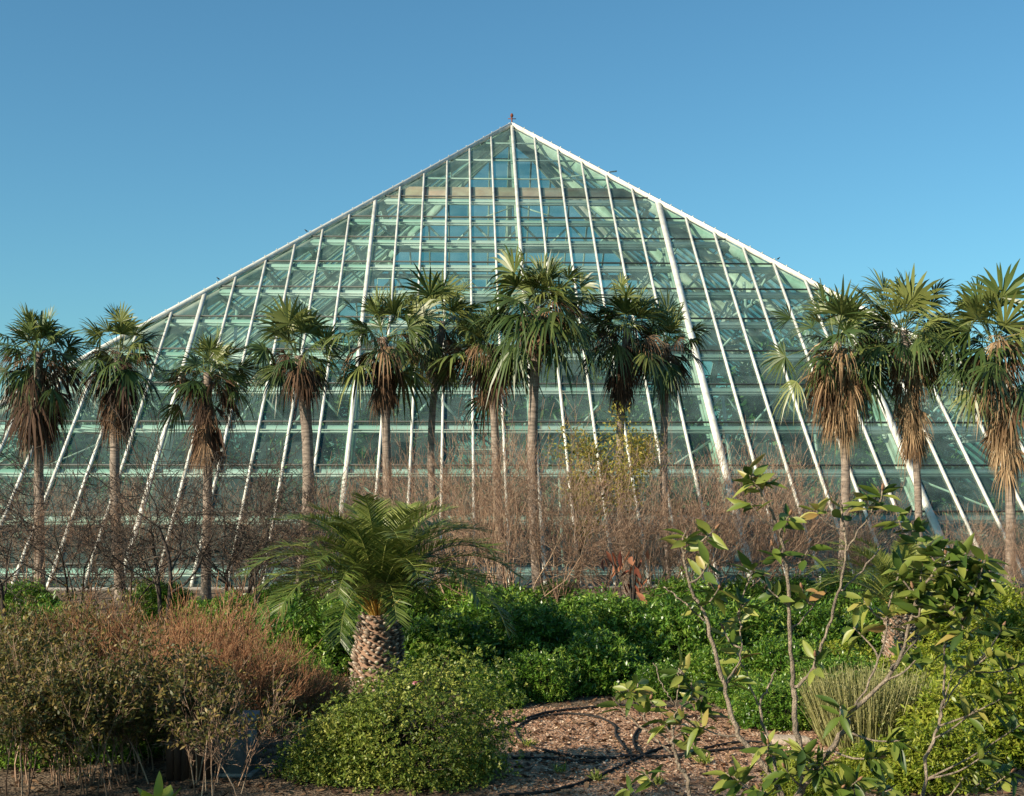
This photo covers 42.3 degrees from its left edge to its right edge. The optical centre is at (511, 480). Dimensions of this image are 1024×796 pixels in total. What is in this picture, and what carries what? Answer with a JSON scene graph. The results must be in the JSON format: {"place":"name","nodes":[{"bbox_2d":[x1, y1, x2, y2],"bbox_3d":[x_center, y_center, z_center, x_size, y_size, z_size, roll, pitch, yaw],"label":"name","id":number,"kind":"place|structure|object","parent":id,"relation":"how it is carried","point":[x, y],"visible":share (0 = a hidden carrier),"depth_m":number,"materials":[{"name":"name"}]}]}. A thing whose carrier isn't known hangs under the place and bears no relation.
{"place":"outdoors","nodes":[
{"label":"outdoors","id":0,"kind":"place"},
{"bbox_2d":[0,482,1023,795],"bbox_3d":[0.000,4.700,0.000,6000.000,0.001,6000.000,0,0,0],"label":"ground","id":1,"kind":"structure","parent":0,"point":[128,788],"depth_m":22.11,"materials":[{"name":"brown soil"}]},
{"bbox_2d":[0,572,65,623],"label":"green shrub","id":2,"kind":"object","parent":1,"relation":"on","point":[34,591],"visible":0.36,"depth_m":43.62,"materials":[{"name":"green plant"}]},
{"bbox_2d":[0,303,97,589],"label":"fan palm","id":3,"kind":"object","parent":1,"relation":"on","point":[42,418],"visible":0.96,"depth_m":50.80,"materials":[{"name":"plant"}]},
{"bbox_2d":[0,394,109,561],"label":"rainforest tree","id":4,"kind":"object","parent":1,"relation":"on","point":[80,441],"visible":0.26,"depth_m":73.15,"materials":[{"name":"green plant"}]},
{"bbox_2d":[0,454,110,589],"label":"bare shrub","id":5,"kind":"object","parent":1,"relation":"on","point":[41,522],"visible":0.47,"depth_m":46.85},
{"bbox_2d":[0,421,126,637],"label":"bare tree","id":6,"kind":"object","parent":1,"relation":"on","point":[3,592],"visible":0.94,"depth_m":38.72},
{"bbox_2d":[0,586,130,689],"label":"leggy bush","id":7,"kind":"object","parent":1,"relation":"on","point":[27,634],"visible":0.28,"depth_m":24.00,"materials":[{"name":"brown plant"}]},
{"bbox_2d":[14,444,120,567],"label":"rainforest tree","id":8,"kind":"object","parent":1,"relation":"on","point":[55,489],"visible":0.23,"depth_m":67.94,"materials":[{"name":"green plant"}]},
{"bbox_2d":[0,403,162,606],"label":"bare tree","id":9,"kind":"object","parent":1,"relation":"on","point":[89,522],"visible":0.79,"depth_m":41.58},
{"bbox_2d":[0,614,165,795],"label":"leggy bush","id":10,"kind":"object","parent":1,"relation":"on","point":[53,701],"visible":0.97,"depth_m":19.74,"materials":[{"name":"green plant"}]},
{"bbox_2d":[4,577,190,670],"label":"leggy bush","id":11,"kind":"object","parent":1,"relation":"on","point":[94,619],"visible":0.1,"depth_m":26.26,"materials":[{"name":"brown plant"}]},
{"bbox_2d":[25,471,176,608],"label":"bare shrub","id":12,"kind":"object","parent":1,"relation":"on","point":[104,572],"visible":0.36,"depth_m":47.94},
{"bbox_2d":[14,579,197,677],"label":"twiggy bush","id":13,"kind":"object","parent":1,"relation":"on","point":[112,646],"visible":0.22,"depth_m":24.60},
{"bbox_2d":[66,716,165,765],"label":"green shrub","id":14,"kind":"object","parent":1,"relation":"on","point":[142,745],"visible":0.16,"depth_m":22.16,"materials":[{"name":"green plant"}]},
{"bbox_2d":[62,301,170,601],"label":"fan palm","id":15,"kind":"object","parent":1,"relation":"on","point":[121,384],"visible":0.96,"depth_m":50.74,"materials":[{"name":"plant"}]},
{"bbox_2d":[0,605,262,784],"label":"leggy bush","id":16,"kind":"object","parent":1,"relation":"on","point":[169,688],"visible":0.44,"depth_m":20.52,"materials":[{"name":"green plant"}]},
{"bbox_2d":[85,407,226,532],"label":"rainforest tree","id":17,"kind":"object","parent":1,"relation":"on","point":[139,445],"visible":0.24,"depth_m":67.67,"materials":[{"name":"green plant"}]},
{"bbox_2d":[123,573,197,621],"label":"green shrub","id":18,"kind":"object","parent":1,"relation":"on","point":[153,593],"visible":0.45,"depth_m":44.44,"materials":[{"name":"green plant"}]},
{"bbox_2d":[82,454,246,603],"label":"bare shrub","id":19,"kind":"object","parent":1,"relation":"on","point":[163,550],"visible":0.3,"depth_m":46.70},
{"bbox_2d":[88,342,256,560],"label":"rainforest tree","id":20,"kind":"object","parent":1,"relation":"on","point":[178,438],"visible":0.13,"depth_m":75.64,"materials":[{"name":"green plant"}]},
{"bbox_2d":[69,437,280,619],"bbox_3d":[-11.308,1.618,43.206,7.013,6.195,5.556,0,0,8],"label":"bare tree","id":21,"kind":"object","parent":1,"relation":"on","point":[139,545],"visible":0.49,"depth_m":43.75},
{"bbox_2d":[43,410,311,624],"bbox_3d":[-10.465,1.304,40.484,8.340,6.891,5.940,0,0,-38],"label":"bare tree","id":22,"kind":"object","parent":1,"relation":"on","point":[169,560],"visible":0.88,"depth_m":40.48,"materials":[{"name":"plant"}]},
{"bbox_2d":[166,716,214,780],"bbox_3d":[-5.106,4.250,21.002,0.770,0.900,0.640,0,0,-9],"label":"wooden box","id":23,"kind":"object","parent":1,"relation":"on","point":[177,762],"visible":0.45,"depth_m":20.71,"materials":[{"name":"brown wood"}]},
{"bbox_2d":[57,395,324,611],"bbox_3d":[-9.696,1.074,41.681,8.250,7.288,6.537,0,0,0],"label":"bare tree","id":24,"kind":"object","parent":1,"relation":"on","point":[256,545],"visible":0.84,"depth_m":40.83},
{"bbox_2d":[92,571,289,688],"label":"twiggy bush","id":25,"kind":"object","parent":1,"relation":"on","point":[180,624],"visible":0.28,"depth_m":24.21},
{"bbox_2d":[147,323,262,601],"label":"fan palm","id":26,"kind":"object","parent":1,"relation":"on","point":[205,415],"visible":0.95,"depth_m":51.02,"materials":[{"name":"plant"}]},
{"bbox_2d":[165,413,285,567],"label":"rainforest tree","id":27,"kind":"object","parent":1,"relation":"on","point":[235,480],"visible":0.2,"depth_m":69.62,"materials":[{"name":"green plant"}]},
{"bbox_2d":[141,427,315,606],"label":"bare tree","id":28,"kind":"object","parent":1,"relation":"on","point":[250,585],"visible":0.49,"depth_m":44.80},
{"bbox_2d":[149,650,309,795],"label":"leggy bush","id":29,"kind":"object","parent":1,"relation":"on","point":[221,732],"visible":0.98,"depth_m":19.90,"materials":[{"name":"green plant"}]},
{"bbox_2d":[203,710,260,777],"bbox_3d":[-4.513,4.215,21.200,0.840,0.970,0.600,0,0,6],"label":"metal cabinet","id":30,"kind":"object","parent":1,"relation":"on","point":[235,771],"visible":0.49,"depth_m":20.94,"materials":[{"name":"metal"}]},
{"bbox_2d":[160,604,320,716],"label":"twiggy bush","id":31,"kind":"object","parent":1,"relation":"on","point":[238,663],"visible":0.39,"depth_m":23.28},
{"bbox_2d":[175,469,348,604],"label":"bare shrub","id":32,"kind":"object","parent":1,"relation":"on","point":[239,578],"visible":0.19,"depth_m":47.23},
{"bbox_2d":[195,446,385,603],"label":"bare shrub","id":33,"kind":"object","parent":1,"relation":"on","point":[294,510],"visible":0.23,"depth_m":46.89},
{"bbox_2d":[220,625,362,737],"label":"twiggy bush","id":34,"kind":"object","parent":1,"relation":"on","point":[294,675],"visible":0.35,"depth_m":24.35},
{"bbox_2d":[239,294,347,590],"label":"fan palm","id":35,"kind":"object","parent":1,"relation":"on","point":[303,381],"visible":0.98,"depth_m":50.89,"materials":[{"name":"plant"}]},
{"bbox_2d":[196,437,395,593],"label":"bare tree","id":36,"kind":"object","parent":1,"relation":"on","point":[308,500],"visible":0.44,"depth_m":44.54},
{"bbox_2d":[224,329,375,489],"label":"rainforest tree","id":37,"kind":"object","parent":1,"relation":"on","point":[269,413],"visible":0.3,"depth_m":76.48,"materials":[{"name":"green plant"}]},
{"bbox_2d":[249,647,358,718],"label":"green shrub","id":38,"kind":"object","parent":1,"relation":"on","point":[326,666],"visible":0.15,"depth_m":26.66,"materials":[{"name":"green plant"}]},
{"bbox_2d":[243,583,367,674],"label":"green shrub","id":39,"kind":"object","parent":1,"relation":"on","point":[308,634],"visible":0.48,"depth_m":32.27,"materials":[{"name":"green plant"}]},
{"bbox_2d":[263,658,367,722],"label":"twiggy bush","id":40,"kind":"object","parent":1,"relation":"on","point":[331,688],"visible":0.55,"depth_m":25.36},
{"bbox_2d":[270,452,447,600],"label":"bare shrub","id":41,"kind":"object","parent":1,"relation":"on","point":[288,528],"visible":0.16,"depth_m":44.74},
{"bbox_2d":[231,490,526,697],"bbox_3d":[-2.761,2.486,29.020,6.211,4.563,6.432,0,0,0],"label":"date palm","id":42,"kind":"object","parent":1,"relation":"on","point":[379,563],"visible":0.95,"depth_m":28.32,"materials":[{"name":"plant"}]},
{"bbox_2d":[315,276,450,506],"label":"fan palm","id":43,"kind":"object","parent":1,"relation":"on","point":[383,400],"visible":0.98,"depth_m":50.99,"materials":[{"name":"plant"}]},
{"bbox_2d":[320,395,446,514],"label":"rainforest tree","id":44,"kind":"object","parent":1,"relation":"on","point":[363,443],"visible":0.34,"depth_m":69.49,"materials":[{"name":"green plant"}]},
{"bbox_2d":[254,621,541,795],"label":"round bush","id":45,"kind":"object","parent":1,"relation":"on","point":[362,745],"visible":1,"depth_m":20.38,"materials":[{"name":"green plant"}]},
{"bbox_2d":[293,416,581,608],"bbox_3d":[-2.613,1.248,44.701,9.650,7.067,6.248,0,0,-15],"label":"bare shrub","id":46,"kind":"object","parent":1,"relation":"on","point":[386,473],"visible":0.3,"depth_m":44.80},
{"bbox_2d":[389,262,494,586],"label":"fan palm","id":47,"kind":"object","parent":1,"relation":"on","point":[439,291],"visible":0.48,"depth_m":52.78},
{"bbox_2d":[341,338,543,546],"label":"rainforest tree","id":48,"kind":"object","parent":1,"relation":"on","point":[454,408],"visible":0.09,"depth_m":76.04,"materials":[{"name":"green plant"}]},
{"bbox_2d":[412,565,494,619],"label":"green shrub","id":49,"kind":"object","parent":1,"relation":"on","point":[447,594],"visible":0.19,"depth_m":43.29,"materials":[{"name":"green plant"}]},
{"bbox_2d":[400,605,509,682],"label":"green shrub","id":50,"kind":"object","parent":1,"relation":"on","point":[435,635],"visible":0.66,"depth_m":31.45,"materials":[{"name":"green plant"}]},
{"bbox_2d":[345,410,565,612],"bbox_3d":[-1.866,1.306,43.288,7.232,7.209,8.232,0,0,-32],"label":"bare shrub","id":51,"kind":"object","parent":1,"relation":"on","point":[439,503],"visible":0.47,"depth_m":42.82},
{"bbox_2d":[424,299,544,589],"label":"fan palm","id":52,"kind":"object","parent":1,"relation":"on","point":[451,360],"visible":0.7,"depth_m":51.02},
{"bbox_2d":[441,580,533,644],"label":"green shrub","id":53,"kind":"object","parent":1,"relation":"on","point":[464,606],"visible":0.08,"depth_m":35.62,"materials":[{"name":"green plant"}]},
{"bbox_2d":[458,660,527,708],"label":"green shrub","id":54,"kind":"object","parent":1,"relation":"on","point":[511,682],"visible":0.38,"depth_m":27.40,"materials":[{"name":"green plant"}]},
{"bbox_2d":[0,113,1023,590],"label":"glass greenhouse","id":55,"kind":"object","parent":1,"relation":"on","point":[428,201],"visible":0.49,"depth_m":78.35,"materials":[{"name":"clear glass"}]},
{"bbox_2d":[0,638,1023,795],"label":"leaf litter","id":56,"kind":"object","parent":1,"relation":"on","point":[551,781],"visible":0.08,"depth_m":21.74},
{"bbox_2d":[465,583,598,671],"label":"green shrub","id":57,"kind":"object","parent":1,"relation":"on","point":[552,630],"visible":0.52,"depth_m":32.44,"materials":[{"name":"green plant"}]},
{"bbox_2d":[417,300,650,558],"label":"rainforest tree","id":58,"kind":"object","parent":1,"relation":"on","point":[550,404],"visible":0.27,"depth_m":76.57,"materials":[{"name":"green plant"}]},
{"bbox_2d":[492,641,583,702],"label":"green shrub","id":59,"kind":"object","parent":1,"relation":"on","point":[560,684],"visible":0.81,"depth_m":28.14,"materials":[{"name":"green plant"}]},
{"bbox_2d":[463,243,621,595],"bbox_3d":[1.073,-2.117,50.000,6.331,13.766,6.378,0,0,0],"label":"fan palm","id":60,"kind":"object","parent":1,"relation":"on","point":[538,334],"visible":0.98,"depth_m":49.22,"materials":[{"name":"plant"}]},
{"bbox_2d":[408,386,694,599],"bbox_3d":[-0.004,0.864,40.274,6.942,7.852,10.723,0,0,-42],"label":"bare shrub","id":61,"kind":"object","parent":1,"relation":"on","point":[493,508],"visible":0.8,"depth_m":40.39,"materials":[{"name":"plant"}]},
{"bbox_2d":[430,423,677,614],"bbox_3d":[1.379,1.544,41.601,6.725,6.704,7.656,0,0,33],"label":"bare shrub","id":62,"kind":"object","parent":1,"relation":"on","point":[556,590],"visible":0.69,"depth_m":41.32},
{"bbox_2d":[547,623,646,696],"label":"green shrub","id":63,"kind":"object","parent":1,"relation":"on","point":[608,663],"visible":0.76,"depth_m":29.19,"materials":[{"name":"green plant"}]},
{"bbox_2d":[542,398,671,597],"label":"wispy tree","id":64,"kind":"object","parent":1,"relation":"on","point":[641,456],"visible":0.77,"depth_m":43.87,"materials":[{"name":"green plant"}]},
{"bbox_2d":[540,380,681,566],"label":"rainforest tree","id":65,"kind":"object","parent":1,"relation":"on","point":[639,414],"visible":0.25,"depth_m":70.04,"materials":[{"name":"green plant"}]},
{"bbox_2d":[564,271,680,596],"bbox_3d":[4.543,-1.723,51.516,4.670,12.986,4.803,0,0,-22],"label":"fan palm","id":66,"kind":"object","parent":1,"relation":"on","point":[621,386],"visible":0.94,"depth_m":50.93,"materials":[{"name":"plant"}]},
{"bbox_2d":[491,431,757,601],"bbox_3d":[3.626,1.521,42.042,8.623,6.392,6.501,0,0,0],"label":"bare shrub","id":67,"kind":"object","parent":1,"relation":"on","point":[639,554],"visible":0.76,"depth_m":41.11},
{"bbox_2d":[601,543,649,610],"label":"dead plant","id":68,"kind":"object","parent":1,"relation":"on","point":[616,570],"visible":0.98,"depth_m":38.00,"materials":[{"name":"orange plant"}]},
{"bbox_2d":[520,442,732,603],"bbox_3d":[3.929,1.478,46.075,5.831,6.596,9.007,0,0,40],"label":"bare shrub","id":69,"kind":"object","parent":1,"relation":"on","point":[562,480],"visible":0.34,"depth_m":45.74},
{"bbox_2d":[571,582,691,662],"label":"green shrub","id":70,"kind":"object","parent":1,"relation":"on","point":[616,614],"visible":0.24,"depth_m":33.89,"materials":[{"name":"green plant"}]},
{"bbox_2d":[627,655,689,699],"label":"green shrub","id":71,"kind":"object","parent":1,"relation":"on","point":[649,672],"visible":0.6,"depth_m":28.48,"materials":[{"name":"green plant"}]},
{"bbox_2d":[610,285,713,580],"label":"fan palm","id":72,"kind":"object","parent":1,"relation":"on","point":[678,371],"visible":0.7,"depth_m":52.29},
{"bbox_2d":[596,643,728,795],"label":"magnolia","id":73,"kind":"object","parent":1,"relation":"on","point":[643,705],"visible":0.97,"depth_m":11.60,"materials":[{"name":"green plant"}]},
{"bbox_2d":[487,703,843,795],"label":"mulch","id":74,"kind":"object","parent":1,"relation":"on","point":[602,752],"visible":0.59,"depth_m":22.76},
{"bbox_2d":[759,746,842,795],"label":"bright shrub","id":75,"kind":"object","parent":74,"relation":"on","point":[790,787],"visible":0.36,"depth_m":19.32,"materials":[{"name":"green plant"}]},
{"bbox_2d":[642,566,735,622],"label":"green shrub","id":76,"kind":"object","parent":1,"relation":"on","point":[676,584],"visible":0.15,"depth_m":40.42,"materials":[{"name":"green plant"}]},
{"bbox_2d":[632,577,748,672],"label":"green shrub","id":77,"kind":"object","parent":1,"relation":"on","point":[661,624],"visible":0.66,"depth_m":32.16,"materials":[{"name":"green plant"}]},
{"bbox_2d":[642,434,768,554],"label":"bare shrub","id":78,"kind":"object","parent":1,"relation":"on","point":[692,479],"visible":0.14,"depth_m":68.56,"materials":[{"name":"brown plant"}]},
{"bbox_2d":[632,345,788,557],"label":"rainforest tree","id":79,"kind":"object","parent":1,"relation":"on","point":[691,411],"visible":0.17,"depth_m":76.51,"materials":[{"name":"green plant"}]},
{"bbox_2d":[591,431,854,597],"bbox_3d":[6.725,1.457,42.593,8.795,6.520,6.631,0,0,25],"label":"bare shrub","id":80,"kind":"object","parent":1,"relation":"on","point":[711,556],"visible":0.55,"depth_m":43.05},
{"bbox_2d":[574,413,873,595],"bbox_3d":[7.156,1.133,44.444,9.972,7.303,6.456,0,0,-1],"label":"bare shrub","id":81,"kind":"object","parent":1,"relation":"on","point":[770,517],"visible":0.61,"depth_m":43.59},
{"bbox_2d":[685,640,763,687],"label":"green shrub","id":82,"kind":"object","parent":1,"relation":"on","point":[698,669],"visible":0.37,"depth_m":30.26,"materials":[{"name":"green plant"}]},
{"bbox_2d":[693,594,796,661],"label":"green shrub","id":83,"kind":"object","parent":1,"relation":"on","point":[764,622],"visible":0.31,"depth_m":33.46,"materials":[{"name":"green plant"}]},
{"bbox_2d":[727,671,816,731],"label":"green shrub","id":84,"kind":"object","parent":1,"relation":"on","point":[776,715],"visible":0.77,"depth_m":24.97,"materials":[{"name":"green plant"}]},
{"bbox_2d":[705,627,848,682],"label":"green shrub","id":85,"kind":"object","parent":1,"relation":"on","point":[769,657],"visible":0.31,"depth_m":29.17,"materials":[{"name":"green plant"}]},
{"bbox_2d":[692,445,897,586],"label":"bare shrub","id":86,"kind":"object","parent":1,"relation":"on","point":[806,533],"visible":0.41,"depth_m":46.02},
{"bbox_2d":[715,320,888,557],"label":"rainforest tree","id":87,"kind":"object","parent":1,"relation":"on","point":[755,405],"visible":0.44,"depth_m":78.02,"materials":[{"name":"green plant"}]},
{"bbox_2d":[776,592,851,648],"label":"green shrub","id":88,"kind":"object","parent":1,"relation":"on","point":[814,623],"visible":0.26,"depth_m":34.50,"materials":[{"name":"green plant"}]},
{"bbox_2d":[757,274,907,591],"bbox_3d":[12.761,-1.569,51.589,5.176,12.672,5.979,0,0,-25],"label":"fan palm","id":89,"kind":"object","parent":1,"relation":"on","point":[840,393],"visible":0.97,"depth_m":50.84,"materials":[{"name":"plant"}]},
{"bbox_2d":[777,644,887,694],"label":"green shrub","id":90,"kind":"object","parent":1,"relation":"on","point":[826,662],"visible":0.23,"depth_m":27.25,"materials":[{"name":"green plant"}]},
{"bbox_2d":[659,453,1013,795],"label":"magnolia","id":91,"kind":"object","parent":1,"relation":"on","point":[963,606],"visible":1,"depth_m":11.04,"materials":[{"name":"green plant"}]},
{"bbox_2d":[781,413,908,565],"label":"rainforest tree","id":92,"kind":"object","parent":1,"relation":"on","point":[863,455],"visible":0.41,"depth_m":68.85,"materials":[{"name":"green plant"}]},
{"bbox_2d":[816,584,887,656],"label":"green shrub","id":93,"kind":"object","parent":1,"relation":"on","point":[873,639],"visible":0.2,"depth_m":35.26,"materials":[{"name":"green plant"}]},
{"bbox_2d":[787,470,932,581],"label":"bare shrub","id":94,"kind":"object","parent":1,"relation":"on","point":[856,544],"visible":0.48,"depth_m":46.26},
{"bbox_2d":[786,657,942,749],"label":"reedy clump","id":95,"kind":"object","parent":1,"relation":"on","point":[868,715],"visible":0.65,"depth_m":23.12,"materials":[{"name":"plant"}]},
{"bbox_2d":[825,737,958,789],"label":"bright shrub","id":96,"kind":"object","parent":1,"relation":"on","point":[853,764],"visible":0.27,"depth_m":20.51,"materials":[{"name":"green plant"}]},
{"bbox_2d":[803,533,1001,666],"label":"date palm","id":97,"kind":"object","parent":1,"relation":"on","point":[885,562],"visible":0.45,"depth_m":30.78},
{"bbox_2d":[840,265,966,554],"bbox_3d":[15.373,-1.839,51.237,5.132,13.198,5.173,0,0,31],"label":"fan palm","id":98,"kind":"object","parent":1,"relation":"on","point":[914,364],"visible":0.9,"depth_m":50.92,"materials":[{"name":"plant"}]},
{"bbox_2d":[835,386,985,550],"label":"rainforest tree","id":99,"kind":"object","parent":1,"relation":"on","point":[933,416],"visible":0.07,"depth_m":76.53,"materials":[{"name":"green plant"}]},
{"bbox_2d":[872,421,988,537],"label":"bare shrub","id":100,"kind":"object","parent":1,"relation":"on","point":[939,497],"visible":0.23,"depth_m":70.72,"materials":[{"name":"brown plant"}]},
{"bbox_2d":[860,710,1003,795],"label":"bright shrub","id":101,"kind":"object","parent":1,"relation":"on","point":[962,746],"visible":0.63,"depth_m":19.99,"materials":[{"name":"green plant"}]},
{"bbox_2d":[876,630,1023,698],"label":"bright shrub","id":102,"kind":"object","parent":1,"relation":"on","point":[954,655],"visible":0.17,"depth_m":28.74,"materials":[{"name":"green plant"}]},
{"bbox_2d":[877,645,1023,768],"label":"bright shrub","id":103,"kind":"object","parent":1,"relation":"on","point":[1011,746],"visible":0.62,"depth_m":22.10,"materials":[{"name":"green plant"}]},
{"bbox_2d":[909,259,1023,593],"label":"fan palm","id":104,"kind":"object","parent":1,"relation":"on","point":[992,373],"visible":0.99,"depth_m":49.43,"materials":[{"name":"plant"}]},
{"bbox_2d":[913,493,1023,598],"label":"bare shrub","id":105,"kind":"object","parent":1,"relation":"on","point":[979,537],"visible":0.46,"depth_m":46.67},
{"bbox_2d":[920,618,1023,795],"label":"magnolia","id":106,"kind":"object","parent":1,"relation":"on","point":[992,761],"visible":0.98,"depth_m":12.08,"materials":[{"name":"green plant"}]},
{"bbox_2d":[962,480,1023,564],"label":"bare shrub","id":107,"kind":"object","parent":1,"relation":"on","point":[1001,503],"visible":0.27,"depth_m":69.48,"materials":[{"name":"brown plant"}]},
{"bbox_2d":[964,597,1023,657],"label":"bright shrub","id":108,"kind":"object","parent":1,"relation":"on","point":[1013,619],"visible":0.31,"depth_m":32.58,"materials":[{"name":"green plant"}]},
{"bbox_2d":[0,0,1023,481],"label":"sky","id":109,"kind":"structure","parent":0,"point":[152,152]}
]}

